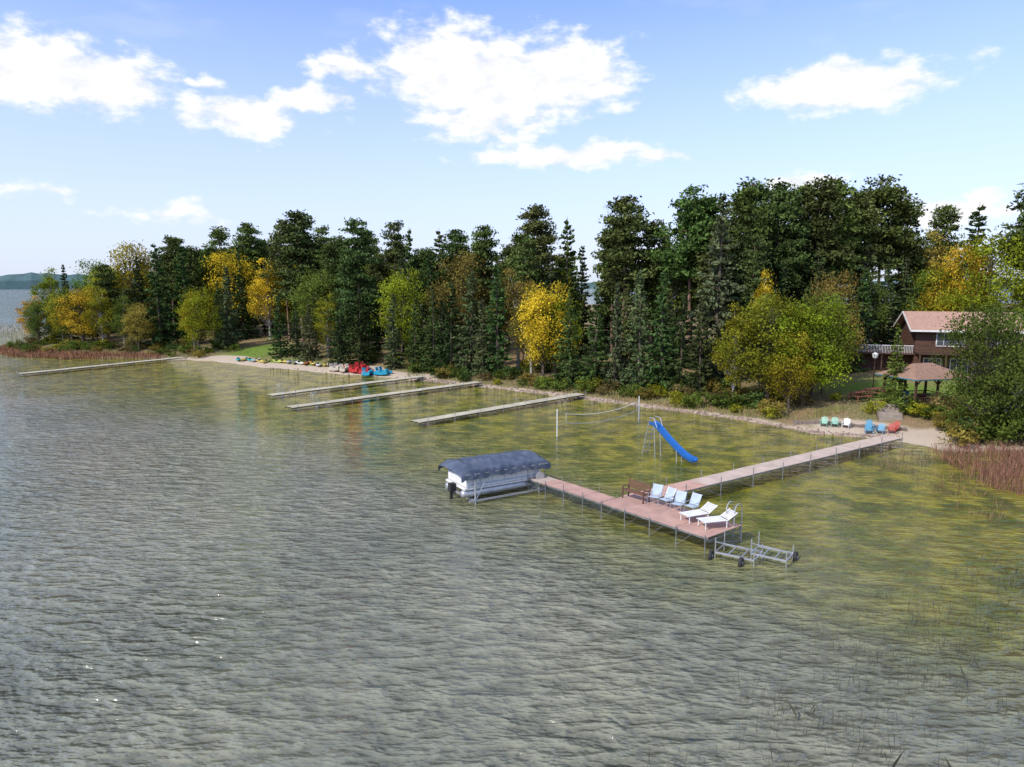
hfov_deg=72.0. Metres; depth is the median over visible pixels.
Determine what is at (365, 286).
white pine tree
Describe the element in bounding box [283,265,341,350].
oak tree
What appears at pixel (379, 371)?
pedal boat
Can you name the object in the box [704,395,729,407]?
shrub
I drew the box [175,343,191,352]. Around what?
shrub
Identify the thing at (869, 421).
adirondack chair
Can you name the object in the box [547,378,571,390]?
shrub
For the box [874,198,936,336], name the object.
pine tree
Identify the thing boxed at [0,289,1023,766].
lake water
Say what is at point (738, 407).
shrub
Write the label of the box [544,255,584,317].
birch tree
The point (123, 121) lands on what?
sky
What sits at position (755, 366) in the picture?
birch tree
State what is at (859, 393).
picnic table
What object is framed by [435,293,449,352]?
spruce tree
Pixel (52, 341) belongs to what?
shrub
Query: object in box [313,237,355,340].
pine tree
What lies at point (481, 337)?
spruce tree
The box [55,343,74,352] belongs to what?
shrub
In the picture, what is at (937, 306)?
birch tree
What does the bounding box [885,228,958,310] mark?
maple tree
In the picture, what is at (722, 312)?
spruce tree
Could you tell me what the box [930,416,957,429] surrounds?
shrub
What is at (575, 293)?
pine tree
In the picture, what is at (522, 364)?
shrub
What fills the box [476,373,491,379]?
shrub
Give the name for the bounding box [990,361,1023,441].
oak tree
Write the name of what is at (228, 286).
maple tree
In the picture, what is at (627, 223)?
pine tree
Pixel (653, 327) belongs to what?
spruce tree
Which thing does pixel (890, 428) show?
adirondack chair
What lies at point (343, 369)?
pedal boat
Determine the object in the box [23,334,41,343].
shrub
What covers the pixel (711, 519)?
chaise lounge
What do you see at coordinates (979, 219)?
spruce tree
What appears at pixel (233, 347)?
shrub
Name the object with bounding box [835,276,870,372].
spruce tree
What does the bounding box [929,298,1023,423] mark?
oak tree
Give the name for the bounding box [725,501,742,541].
swim ladder
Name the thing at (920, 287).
oak tree
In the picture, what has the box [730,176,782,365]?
pine tree
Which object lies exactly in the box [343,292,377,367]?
spruce tree
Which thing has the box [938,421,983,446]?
shrub
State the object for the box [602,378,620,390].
shrub
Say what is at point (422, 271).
pine tree
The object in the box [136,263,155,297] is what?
pine tree
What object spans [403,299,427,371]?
spruce tree
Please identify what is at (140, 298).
spruce tree
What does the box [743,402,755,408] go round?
shrub
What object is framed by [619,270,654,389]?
spruce tree
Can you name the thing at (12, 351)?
reeds
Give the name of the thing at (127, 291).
pine tree
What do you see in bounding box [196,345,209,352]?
shrub
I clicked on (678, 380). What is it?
shrub
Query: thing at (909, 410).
shrub
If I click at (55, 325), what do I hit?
spruce tree
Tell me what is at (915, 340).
walls
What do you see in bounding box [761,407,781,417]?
shrub
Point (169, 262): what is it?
pine tree
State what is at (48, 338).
shrub
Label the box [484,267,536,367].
maple tree
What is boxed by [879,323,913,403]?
spruce tree
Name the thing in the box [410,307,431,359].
spruce tree
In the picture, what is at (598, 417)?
volleyball net
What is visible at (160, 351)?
shrub
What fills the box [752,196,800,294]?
pine tree
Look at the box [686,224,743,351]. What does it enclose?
pine tree
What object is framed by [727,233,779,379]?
pine tree
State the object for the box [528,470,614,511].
dock
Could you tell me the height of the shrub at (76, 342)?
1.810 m
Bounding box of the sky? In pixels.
[0,0,1023,282]
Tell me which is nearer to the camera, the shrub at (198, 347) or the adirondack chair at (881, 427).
the adirondack chair at (881, 427)
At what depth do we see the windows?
76.85 m
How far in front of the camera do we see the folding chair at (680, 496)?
34.95 m
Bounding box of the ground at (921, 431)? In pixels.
[24,303,1023,451]
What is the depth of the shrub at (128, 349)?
120.04 m
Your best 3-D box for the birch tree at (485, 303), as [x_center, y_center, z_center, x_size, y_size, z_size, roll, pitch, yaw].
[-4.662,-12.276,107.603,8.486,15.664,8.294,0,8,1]
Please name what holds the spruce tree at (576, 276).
on the ground at (921, 431)
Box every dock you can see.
[17,354,186,375]
[267,376,423,396]
[285,380,481,409]
[411,390,585,423]
[528,470,614,511]
[623,431,902,504]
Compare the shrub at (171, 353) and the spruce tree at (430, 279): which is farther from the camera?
the shrub at (171, 353)
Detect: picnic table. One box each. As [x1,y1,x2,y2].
[844,391,873,400]
[859,387,882,397]
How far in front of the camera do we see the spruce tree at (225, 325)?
120.00 m
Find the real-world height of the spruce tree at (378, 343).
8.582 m
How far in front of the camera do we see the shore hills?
2156.38 m
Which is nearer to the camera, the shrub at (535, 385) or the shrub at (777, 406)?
the shrub at (777, 406)
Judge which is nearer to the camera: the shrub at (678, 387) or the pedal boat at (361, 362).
the shrub at (678, 387)
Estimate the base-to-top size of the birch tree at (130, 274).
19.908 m
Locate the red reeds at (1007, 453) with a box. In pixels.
[931,436,1023,495]
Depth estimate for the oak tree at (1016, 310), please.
55.00 m
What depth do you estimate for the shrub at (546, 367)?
88.13 m
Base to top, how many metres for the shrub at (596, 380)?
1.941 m
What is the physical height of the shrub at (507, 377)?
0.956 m
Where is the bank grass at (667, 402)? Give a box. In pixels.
[43,342,1010,446]
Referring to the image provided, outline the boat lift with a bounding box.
[438,450,550,503]
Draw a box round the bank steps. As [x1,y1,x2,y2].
[875,401,903,420]
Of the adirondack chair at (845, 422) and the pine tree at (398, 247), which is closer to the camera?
the adirondack chair at (845, 422)
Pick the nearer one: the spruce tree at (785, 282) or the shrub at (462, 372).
the spruce tree at (785, 282)
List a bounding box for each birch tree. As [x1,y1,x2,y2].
[14,295,44,334]
[26,267,61,320]
[41,287,77,339]
[72,284,113,339]
[80,289,120,347]
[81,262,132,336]
[88,239,162,332]
[172,284,228,353]
[177,291,204,347]
[195,247,262,330]
[242,257,289,338]
[264,264,299,337]
[312,292,340,355]
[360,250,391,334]
[371,265,428,357]
[457,263,495,342]
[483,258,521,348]
[511,280,583,375]
[528,289,583,372]
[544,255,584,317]
[703,291,826,406]
[707,302,759,394]
[740,269,781,388]
[754,299,861,406]
[760,327,820,412]
[811,300,861,393]
[901,261,980,311]
[918,241,997,311]
[927,228,1023,311]
[1005,281,1023,311]
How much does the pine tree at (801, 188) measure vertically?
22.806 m
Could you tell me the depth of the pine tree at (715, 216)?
86.94 m
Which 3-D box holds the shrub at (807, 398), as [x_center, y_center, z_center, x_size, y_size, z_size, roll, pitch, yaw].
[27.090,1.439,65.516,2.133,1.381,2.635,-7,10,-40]
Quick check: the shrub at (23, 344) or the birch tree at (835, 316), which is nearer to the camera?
the birch tree at (835, 316)
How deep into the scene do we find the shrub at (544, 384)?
79.81 m
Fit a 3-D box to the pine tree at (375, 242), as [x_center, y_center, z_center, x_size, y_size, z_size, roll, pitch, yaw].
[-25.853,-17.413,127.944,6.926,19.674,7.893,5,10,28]
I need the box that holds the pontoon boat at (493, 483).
[445,469,537,499]
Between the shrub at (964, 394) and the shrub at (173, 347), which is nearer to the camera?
the shrub at (964, 394)
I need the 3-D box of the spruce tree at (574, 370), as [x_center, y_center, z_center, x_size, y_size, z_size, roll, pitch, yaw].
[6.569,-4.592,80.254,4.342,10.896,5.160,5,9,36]
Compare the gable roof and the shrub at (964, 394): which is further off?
the gable roof
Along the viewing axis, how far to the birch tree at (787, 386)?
63.17 m
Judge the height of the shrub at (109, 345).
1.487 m
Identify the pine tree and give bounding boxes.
[90,264,122,338]
[116,287,137,339]
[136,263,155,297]
[149,234,181,334]
[150,253,174,322]
[163,238,184,306]
[169,251,209,301]
[183,245,205,295]
[196,243,229,336]
[197,250,217,331]
[206,226,237,269]
[218,252,234,279]
[225,222,268,334]
[246,243,273,333]
[258,238,268,244]
[259,218,299,337]
[267,209,322,341]
[310,225,332,244]
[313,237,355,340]
[316,287,340,346]
[319,235,361,340]
[326,217,388,359]
[332,254,354,316]
[358,233,386,337]
[362,254,395,346]
[364,310,379,344]
[378,219,410,293]
[406,248,427,308]
[410,247,443,307]
[431,229,475,348]
[461,224,505,346]
[489,262,516,356]
[493,243,519,342]
[501,231,545,360]
[507,203,565,326]
[523,257,547,293]
[548,255,580,294]
[590,194,663,340]
[591,225,634,353]
[628,219,672,354]
[644,184,731,369]
[675,261,699,343]
[678,193,731,336]
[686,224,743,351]
[692,220,734,322]
[718,186,772,374]
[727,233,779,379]
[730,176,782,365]
[749,181,821,294]
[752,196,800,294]
[773,183,820,306]
[784,174,856,298]
[807,175,876,283]
[817,193,868,294]
[837,190,898,284]
[844,174,931,286]
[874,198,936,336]
[922,204,967,291]
[990,183,1023,269]
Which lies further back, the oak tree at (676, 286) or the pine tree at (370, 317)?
the pine tree at (370, 317)
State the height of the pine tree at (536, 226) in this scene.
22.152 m
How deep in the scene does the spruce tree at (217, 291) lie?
127.24 m
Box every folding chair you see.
[647,483,663,506]
[658,486,675,507]
[670,490,686,511]
[684,492,701,508]
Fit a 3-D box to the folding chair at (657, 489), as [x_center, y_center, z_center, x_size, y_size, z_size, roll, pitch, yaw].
[7.354,5.696,36.080,0.576,1.015,0.684,6,10,37]
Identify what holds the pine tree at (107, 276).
on the ground at (921, 431)
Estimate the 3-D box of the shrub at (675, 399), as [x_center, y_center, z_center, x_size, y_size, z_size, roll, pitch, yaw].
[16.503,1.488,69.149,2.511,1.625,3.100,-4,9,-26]
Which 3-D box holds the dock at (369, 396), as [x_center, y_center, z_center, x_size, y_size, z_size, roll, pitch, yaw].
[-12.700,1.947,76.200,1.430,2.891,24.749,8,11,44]
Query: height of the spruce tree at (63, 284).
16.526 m
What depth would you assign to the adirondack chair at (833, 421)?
58.72 m
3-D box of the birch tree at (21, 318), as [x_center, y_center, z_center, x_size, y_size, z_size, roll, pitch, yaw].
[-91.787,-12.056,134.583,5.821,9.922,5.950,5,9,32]
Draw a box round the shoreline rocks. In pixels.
[270,367,903,438]
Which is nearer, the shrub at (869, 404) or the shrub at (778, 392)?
the shrub at (869, 404)
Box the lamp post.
[872,352,878,389]
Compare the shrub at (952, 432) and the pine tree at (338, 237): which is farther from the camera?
the pine tree at (338, 237)
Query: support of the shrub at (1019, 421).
on the ground at (921, 431)
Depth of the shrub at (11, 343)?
129.15 m
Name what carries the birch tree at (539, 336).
on the ground at (921, 431)
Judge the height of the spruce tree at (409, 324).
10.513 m
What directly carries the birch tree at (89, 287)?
on the ground at (921, 431)
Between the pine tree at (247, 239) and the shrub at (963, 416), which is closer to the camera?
the shrub at (963, 416)
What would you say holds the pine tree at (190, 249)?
on the ground at (921, 431)
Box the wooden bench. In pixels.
[621,478,650,503]
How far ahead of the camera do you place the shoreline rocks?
67.21 m
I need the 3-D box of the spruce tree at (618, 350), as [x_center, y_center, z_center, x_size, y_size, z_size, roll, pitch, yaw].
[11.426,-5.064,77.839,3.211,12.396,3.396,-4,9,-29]
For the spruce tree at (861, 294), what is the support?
on the ground at (921, 431)
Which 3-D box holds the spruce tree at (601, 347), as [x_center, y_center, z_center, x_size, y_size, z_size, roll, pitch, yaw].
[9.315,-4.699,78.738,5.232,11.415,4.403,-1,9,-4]
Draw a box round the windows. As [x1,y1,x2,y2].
[923,332,1008,373]
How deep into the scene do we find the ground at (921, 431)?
73.26 m
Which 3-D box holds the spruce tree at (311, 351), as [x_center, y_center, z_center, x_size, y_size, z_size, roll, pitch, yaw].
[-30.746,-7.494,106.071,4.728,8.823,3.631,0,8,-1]
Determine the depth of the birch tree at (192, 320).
119.36 m
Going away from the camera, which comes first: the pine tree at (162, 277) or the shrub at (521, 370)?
the shrub at (521, 370)
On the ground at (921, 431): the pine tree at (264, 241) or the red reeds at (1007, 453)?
the pine tree at (264, 241)
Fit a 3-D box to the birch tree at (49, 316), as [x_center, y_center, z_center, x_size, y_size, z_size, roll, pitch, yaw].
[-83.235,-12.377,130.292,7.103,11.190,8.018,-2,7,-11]
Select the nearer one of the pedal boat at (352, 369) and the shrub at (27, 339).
the pedal boat at (352, 369)
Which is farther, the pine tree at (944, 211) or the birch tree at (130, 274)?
the birch tree at (130, 274)
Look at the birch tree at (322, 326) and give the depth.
106.28 m
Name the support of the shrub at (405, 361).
on the ground at (921, 431)
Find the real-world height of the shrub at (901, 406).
2.109 m
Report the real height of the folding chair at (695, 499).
1.015 m
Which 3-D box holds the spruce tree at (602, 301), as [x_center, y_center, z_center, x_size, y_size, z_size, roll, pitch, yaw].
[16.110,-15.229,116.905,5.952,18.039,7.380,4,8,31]
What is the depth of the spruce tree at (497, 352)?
87.61 m
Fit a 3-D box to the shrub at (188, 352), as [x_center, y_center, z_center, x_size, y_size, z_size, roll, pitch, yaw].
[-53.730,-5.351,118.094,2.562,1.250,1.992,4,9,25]
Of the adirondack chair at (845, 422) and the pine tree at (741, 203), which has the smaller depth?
the adirondack chair at (845, 422)
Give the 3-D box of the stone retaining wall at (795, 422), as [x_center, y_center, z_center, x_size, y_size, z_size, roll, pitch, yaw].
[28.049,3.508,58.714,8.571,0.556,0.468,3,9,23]
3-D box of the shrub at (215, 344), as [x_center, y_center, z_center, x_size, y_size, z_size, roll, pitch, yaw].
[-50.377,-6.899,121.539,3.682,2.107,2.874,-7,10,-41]
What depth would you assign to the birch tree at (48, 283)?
139.64 m
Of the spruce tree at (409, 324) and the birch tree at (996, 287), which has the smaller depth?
the birch tree at (996, 287)
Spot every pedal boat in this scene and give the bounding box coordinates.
[328,363,339,370]
[339,363,348,371]
[348,364,357,371]
[355,361,368,368]
[356,365,373,373]
[361,367,374,375]
[373,366,391,374]
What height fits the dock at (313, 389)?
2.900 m
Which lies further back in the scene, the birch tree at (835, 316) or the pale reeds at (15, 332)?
the pale reeds at (15, 332)
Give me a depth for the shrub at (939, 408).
58.44 m
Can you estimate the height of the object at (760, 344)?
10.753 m
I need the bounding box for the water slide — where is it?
[642,416,697,461]
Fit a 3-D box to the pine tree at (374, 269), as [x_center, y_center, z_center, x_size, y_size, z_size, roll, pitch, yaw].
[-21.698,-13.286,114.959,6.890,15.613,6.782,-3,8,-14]
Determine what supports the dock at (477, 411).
in the lake water
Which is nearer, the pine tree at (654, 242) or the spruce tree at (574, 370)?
the spruce tree at (574, 370)
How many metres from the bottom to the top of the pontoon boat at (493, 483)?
1.550 m
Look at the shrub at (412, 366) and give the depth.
93.53 m
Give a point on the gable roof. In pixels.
(923, 321)
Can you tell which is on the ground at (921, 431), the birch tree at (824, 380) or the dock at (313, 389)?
the birch tree at (824, 380)
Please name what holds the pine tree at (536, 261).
on the ground at (921, 431)
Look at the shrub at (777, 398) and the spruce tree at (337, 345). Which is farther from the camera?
the spruce tree at (337, 345)
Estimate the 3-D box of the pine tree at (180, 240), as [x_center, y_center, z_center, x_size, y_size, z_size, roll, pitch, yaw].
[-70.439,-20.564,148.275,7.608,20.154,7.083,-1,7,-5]
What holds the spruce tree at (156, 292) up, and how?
on the ground at (921, 431)
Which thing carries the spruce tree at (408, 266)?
on the ground at (921, 431)
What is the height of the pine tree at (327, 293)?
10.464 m
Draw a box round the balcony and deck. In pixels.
[850,344,1016,376]
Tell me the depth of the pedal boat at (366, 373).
94.16 m
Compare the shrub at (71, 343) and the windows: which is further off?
the shrub at (71, 343)
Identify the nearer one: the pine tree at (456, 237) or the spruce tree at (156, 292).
the pine tree at (456, 237)
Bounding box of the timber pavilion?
[875,363,969,408]
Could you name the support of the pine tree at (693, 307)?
on the ground at (921, 431)
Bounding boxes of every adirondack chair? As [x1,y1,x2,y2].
[820,416,828,426]
[830,417,838,424]
[841,418,850,428]
[864,423,873,433]
[865,419,874,427]
[875,423,885,433]
[887,423,896,433]
[894,421,900,431]
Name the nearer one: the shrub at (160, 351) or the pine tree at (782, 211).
the pine tree at (782, 211)
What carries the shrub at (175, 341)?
on the ground at (921, 431)
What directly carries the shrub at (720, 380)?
on the ground at (921, 431)
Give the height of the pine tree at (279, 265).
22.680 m
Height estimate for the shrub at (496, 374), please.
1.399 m
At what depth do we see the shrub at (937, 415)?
57.05 m
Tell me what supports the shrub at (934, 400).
on the ground at (921, 431)
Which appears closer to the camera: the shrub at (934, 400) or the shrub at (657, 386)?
the shrub at (934, 400)
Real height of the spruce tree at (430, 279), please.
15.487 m
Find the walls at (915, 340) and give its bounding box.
[848,320,1020,375]
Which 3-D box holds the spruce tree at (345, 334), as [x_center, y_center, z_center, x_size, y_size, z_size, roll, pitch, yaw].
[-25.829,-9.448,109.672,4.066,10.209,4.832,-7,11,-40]
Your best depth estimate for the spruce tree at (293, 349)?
107.79 m
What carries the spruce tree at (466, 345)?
on the ground at (921, 431)
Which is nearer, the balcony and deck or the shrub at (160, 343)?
the balcony and deck
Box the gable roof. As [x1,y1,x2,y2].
[893,311,1023,333]
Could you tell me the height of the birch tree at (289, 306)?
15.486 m
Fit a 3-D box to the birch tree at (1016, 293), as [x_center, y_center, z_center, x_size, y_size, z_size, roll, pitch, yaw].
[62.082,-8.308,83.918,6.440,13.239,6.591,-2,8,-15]
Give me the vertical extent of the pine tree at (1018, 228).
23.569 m
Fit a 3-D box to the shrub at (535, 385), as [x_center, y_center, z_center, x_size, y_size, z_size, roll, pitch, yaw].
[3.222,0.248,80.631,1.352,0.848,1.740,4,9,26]
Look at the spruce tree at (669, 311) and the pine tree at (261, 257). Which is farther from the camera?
the pine tree at (261, 257)
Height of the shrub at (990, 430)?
1.566 m
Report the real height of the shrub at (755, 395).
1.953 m
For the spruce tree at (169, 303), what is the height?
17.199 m
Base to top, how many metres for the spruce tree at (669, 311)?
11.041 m
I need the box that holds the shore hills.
[0,272,1019,288]
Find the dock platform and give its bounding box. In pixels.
[601,494,741,555]
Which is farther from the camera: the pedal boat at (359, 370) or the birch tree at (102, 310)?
the birch tree at (102, 310)
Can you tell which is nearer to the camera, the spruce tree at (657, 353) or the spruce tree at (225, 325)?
the spruce tree at (657, 353)
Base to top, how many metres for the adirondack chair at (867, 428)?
0.809 m
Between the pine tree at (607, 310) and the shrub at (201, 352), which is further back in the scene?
the shrub at (201, 352)
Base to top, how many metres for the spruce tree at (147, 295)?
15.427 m
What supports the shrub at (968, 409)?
on the ground at (921, 431)
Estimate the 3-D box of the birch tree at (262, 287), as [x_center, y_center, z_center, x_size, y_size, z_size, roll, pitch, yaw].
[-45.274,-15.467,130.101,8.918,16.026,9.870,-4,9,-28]
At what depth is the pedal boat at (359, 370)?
95.30 m
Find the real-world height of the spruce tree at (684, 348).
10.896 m
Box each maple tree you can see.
[44,286,101,344]
[80,303,107,340]
[119,301,157,349]
[204,254,245,315]
[418,247,492,355]
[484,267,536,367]
[505,285,554,377]
[805,268,872,376]
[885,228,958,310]
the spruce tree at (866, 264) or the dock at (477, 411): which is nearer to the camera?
the dock at (477, 411)
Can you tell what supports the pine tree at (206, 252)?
on the ground at (921, 431)
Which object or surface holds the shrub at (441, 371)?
on the ground at (921, 431)
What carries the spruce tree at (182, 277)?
on the ground at (921, 431)
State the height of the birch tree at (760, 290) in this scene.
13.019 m
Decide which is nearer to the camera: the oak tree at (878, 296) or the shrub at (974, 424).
the shrub at (974, 424)
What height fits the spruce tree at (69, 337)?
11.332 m
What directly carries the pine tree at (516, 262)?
on the ground at (921, 431)
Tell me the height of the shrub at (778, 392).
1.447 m
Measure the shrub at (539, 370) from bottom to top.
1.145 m
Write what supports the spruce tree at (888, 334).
on the ground at (921, 431)
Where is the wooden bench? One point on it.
(630, 490)
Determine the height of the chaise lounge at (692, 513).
0.700 m
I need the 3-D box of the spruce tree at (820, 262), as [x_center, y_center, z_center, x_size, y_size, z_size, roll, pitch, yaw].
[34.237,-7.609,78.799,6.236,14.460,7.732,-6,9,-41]
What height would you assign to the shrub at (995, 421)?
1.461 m
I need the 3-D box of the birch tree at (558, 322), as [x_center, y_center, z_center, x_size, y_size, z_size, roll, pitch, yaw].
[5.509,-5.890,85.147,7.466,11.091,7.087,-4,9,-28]
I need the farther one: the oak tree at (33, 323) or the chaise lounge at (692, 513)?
the oak tree at (33, 323)
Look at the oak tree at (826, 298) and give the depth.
64.82 m
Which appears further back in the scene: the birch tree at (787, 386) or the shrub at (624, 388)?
the shrub at (624, 388)
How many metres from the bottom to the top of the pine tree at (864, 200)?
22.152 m
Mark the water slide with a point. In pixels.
(671, 441)
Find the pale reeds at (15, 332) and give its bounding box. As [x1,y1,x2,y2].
[0,323,47,341]
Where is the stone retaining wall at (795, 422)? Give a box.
[793,420,906,430]
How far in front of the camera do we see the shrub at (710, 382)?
71.94 m
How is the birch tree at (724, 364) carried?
on the ground at (921, 431)
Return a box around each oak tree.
[18,298,57,345]
[45,283,87,341]
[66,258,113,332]
[109,296,143,342]
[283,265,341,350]
[633,241,699,341]
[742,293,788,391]
[766,288,865,397]
[846,271,897,345]
[878,266,952,326]
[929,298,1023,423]
[950,302,1023,424]
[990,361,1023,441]
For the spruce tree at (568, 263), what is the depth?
96.34 m
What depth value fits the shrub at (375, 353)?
102.29 m
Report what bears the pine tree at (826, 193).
on the ground at (921, 431)
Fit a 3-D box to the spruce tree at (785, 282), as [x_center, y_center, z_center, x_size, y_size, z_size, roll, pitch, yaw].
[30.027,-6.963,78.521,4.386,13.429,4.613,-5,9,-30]
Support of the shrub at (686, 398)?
on the ground at (921, 431)
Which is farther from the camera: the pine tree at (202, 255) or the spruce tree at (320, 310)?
the pine tree at (202, 255)
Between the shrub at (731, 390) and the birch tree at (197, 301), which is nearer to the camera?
the shrub at (731, 390)
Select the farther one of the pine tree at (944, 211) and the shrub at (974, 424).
the pine tree at (944, 211)
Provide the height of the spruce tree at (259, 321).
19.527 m
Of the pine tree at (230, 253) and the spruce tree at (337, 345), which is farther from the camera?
the pine tree at (230, 253)
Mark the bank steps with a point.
(885, 412)
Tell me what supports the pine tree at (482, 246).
on the ground at (921, 431)
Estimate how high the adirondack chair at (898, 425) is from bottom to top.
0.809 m
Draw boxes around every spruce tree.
[43,293,65,340]
[58,285,85,340]
[59,265,73,335]
[130,255,152,332]
[137,244,181,345]
[140,263,155,326]
[160,277,184,334]
[166,245,203,343]
[212,267,243,347]
[212,280,223,339]
[218,303,239,344]
[225,248,260,338]
[254,301,273,323]
[259,236,282,333]
[267,296,292,358]
[286,301,303,356]
[293,304,323,360]
[317,251,334,343]
[327,301,353,366]
[335,294,354,352]
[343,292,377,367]
[371,302,384,355]
[382,294,404,369]
[387,229,426,337]
[388,255,408,351]
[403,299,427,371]
[404,289,424,356]
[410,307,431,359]
[416,290,449,372]
[419,256,440,346]
[420,231,453,341]
[433,282,467,373]
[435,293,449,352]
[452,271,488,374]
[470,300,493,377]
[482,264,512,375]
[529,247,578,361]
[538,218,592,358]
[551,295,586,387]
[570,249,586,322]
[572,290,612,386]
[574,246,594,343]
[591,262,627,340]
[594,248,627,350]
[600,283,629,386]
[612,284,638,374]
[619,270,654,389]
[627,275,651,371]
[631,223,657,339]
[637,270,678,391]
[646,244,667,346]
[654,288,679,380]
[660,293,701,393]
[678,191,747,382]
[683,301,713,392]
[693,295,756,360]
[775,260,792,374]
[802,252,851,370]
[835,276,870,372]
[845,244,894,347]
[852,269,879,349]
[872,258,901,347]
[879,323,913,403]
[887,258,920,339]
[957,204,998,306]
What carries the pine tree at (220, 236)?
on the ground at (921, 431)
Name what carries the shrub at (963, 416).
on the ground at (921, 431)
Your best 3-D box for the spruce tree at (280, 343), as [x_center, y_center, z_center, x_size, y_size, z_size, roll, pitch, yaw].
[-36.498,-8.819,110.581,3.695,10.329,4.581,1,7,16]
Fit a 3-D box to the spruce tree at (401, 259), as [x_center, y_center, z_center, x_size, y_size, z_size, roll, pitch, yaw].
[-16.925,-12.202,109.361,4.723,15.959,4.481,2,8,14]
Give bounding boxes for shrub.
[3,338,21,347]
[18,341,33,350]
[20,344,41,352]
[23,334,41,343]
[33,339,46,345]
[42,333,54,343]
[49,338,57,343]
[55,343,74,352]
[62,336,84,344]
[63,341,78,348]
[71,341,88,349]
[81,338,98,349]
[90,344,102,351]
[100,342,116,348]
[115,346,132,352]
[122,341,140,349]
[148,344,162,349]
[152,341,167,346]
[154,346,168,354]
[166,343,178,349]
[166,351,177,355]
[167,337,186,345]
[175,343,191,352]
[184,348,194,354]
[190,348,205,357]
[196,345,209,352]
[209,337,226,348]
[227,343,240,350]
[363,351,380,359]
[401,356,417,366]
[405,360,422,372]
[430,371,445,376]
[434,363,455,377]
[445,365,463,377]
[455,368,471,374]
[459,372,471,381]
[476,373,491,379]
[492,369,512,377]
[493,378,502,383]
[499,366,519,376]
[502,373,513,378]
[510,368,523,376]
[516,378,528,386]
[518,359,534,367]
[519,373,536,381]
[521,365,533,372]
[532,383,542,388]
[533,365,545,373]
[535,377,552,387]
[536,363,551,372]
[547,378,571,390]
[574,376,596,392]
[575,377,602,391]
[596,385,613,394]
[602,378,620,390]
[614,382,640,397]
[634,386,657,398]
[634,387,659,398]
[649,382,670,397]
[666,378,690,392]
[667,383,696,399]
[668,389,692,407]
[676,389,708,408]
[702,376,723,392]
[703,388,730,398]
[703,388,741,408]
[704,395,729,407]
[705,375,728,390]
[725,385,755,403]
[729,403,742,412]
[737,390,766,407]
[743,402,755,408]
[756,394,785,414]
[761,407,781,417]
[763,389,781,399]
[769,387,786,396]
[790,392,816,406]
[827,392,842,399]
[859,399,888,413]
[885,389,920,413]
[905,401,936,416]
[916,403,950,418]
[925,389,966,410]
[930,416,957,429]
[931,411,951,423]
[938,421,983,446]
[941,408,966,422]
[943,415,984,442]
[944,419,982,435]
[945,411,977,422]
[948,421,991,439]
[950,402,979,414]
[955,384,980,406]
[959,409,1023,443]
[987,423,1020,440]
[988,409,1006,424]
[990,419,1006,426]
[995,402,1023,440]
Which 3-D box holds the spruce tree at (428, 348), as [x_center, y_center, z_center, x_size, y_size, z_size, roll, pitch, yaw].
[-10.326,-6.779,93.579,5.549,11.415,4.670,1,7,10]
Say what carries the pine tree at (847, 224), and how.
on the ground at (921, 431)
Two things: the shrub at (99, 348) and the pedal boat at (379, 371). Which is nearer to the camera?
the pedal boat at (379, 371)
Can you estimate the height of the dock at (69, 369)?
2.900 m
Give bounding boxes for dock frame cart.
[708,530,797,567]
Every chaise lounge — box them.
[679,501,717,523]
[696,508,737,529]
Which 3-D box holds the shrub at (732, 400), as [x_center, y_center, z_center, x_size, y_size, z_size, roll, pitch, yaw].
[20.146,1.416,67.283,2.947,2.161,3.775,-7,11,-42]
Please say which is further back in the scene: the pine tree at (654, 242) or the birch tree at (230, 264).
the birch tree at (230, 264)
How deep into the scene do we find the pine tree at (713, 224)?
81.24 m
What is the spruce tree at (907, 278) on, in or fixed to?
on the ground at (921, 431)
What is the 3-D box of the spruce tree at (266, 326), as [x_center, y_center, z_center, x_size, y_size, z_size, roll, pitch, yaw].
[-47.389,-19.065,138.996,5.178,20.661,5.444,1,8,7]
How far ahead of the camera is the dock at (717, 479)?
44.12 m
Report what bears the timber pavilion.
on the ground at (921, 431)
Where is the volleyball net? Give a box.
[556,396,639,436]
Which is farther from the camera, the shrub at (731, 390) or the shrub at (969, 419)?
the shrub at (731, 390)
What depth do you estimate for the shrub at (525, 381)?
82.03 m
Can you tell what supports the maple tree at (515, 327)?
on the ground at (921, 431)
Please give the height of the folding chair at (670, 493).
1.015 m
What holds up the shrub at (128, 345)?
on the ground at (921, 431)
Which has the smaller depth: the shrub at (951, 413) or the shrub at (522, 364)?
the shrub at (951, 413)
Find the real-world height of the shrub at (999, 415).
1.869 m
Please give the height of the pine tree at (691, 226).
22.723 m
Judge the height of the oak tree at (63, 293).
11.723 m
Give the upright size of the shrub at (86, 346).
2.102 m
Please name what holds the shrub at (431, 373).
on the ground at (921, 431)
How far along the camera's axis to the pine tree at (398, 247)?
117.20 m
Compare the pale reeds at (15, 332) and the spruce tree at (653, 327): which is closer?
the spruce tree at (653, 327)

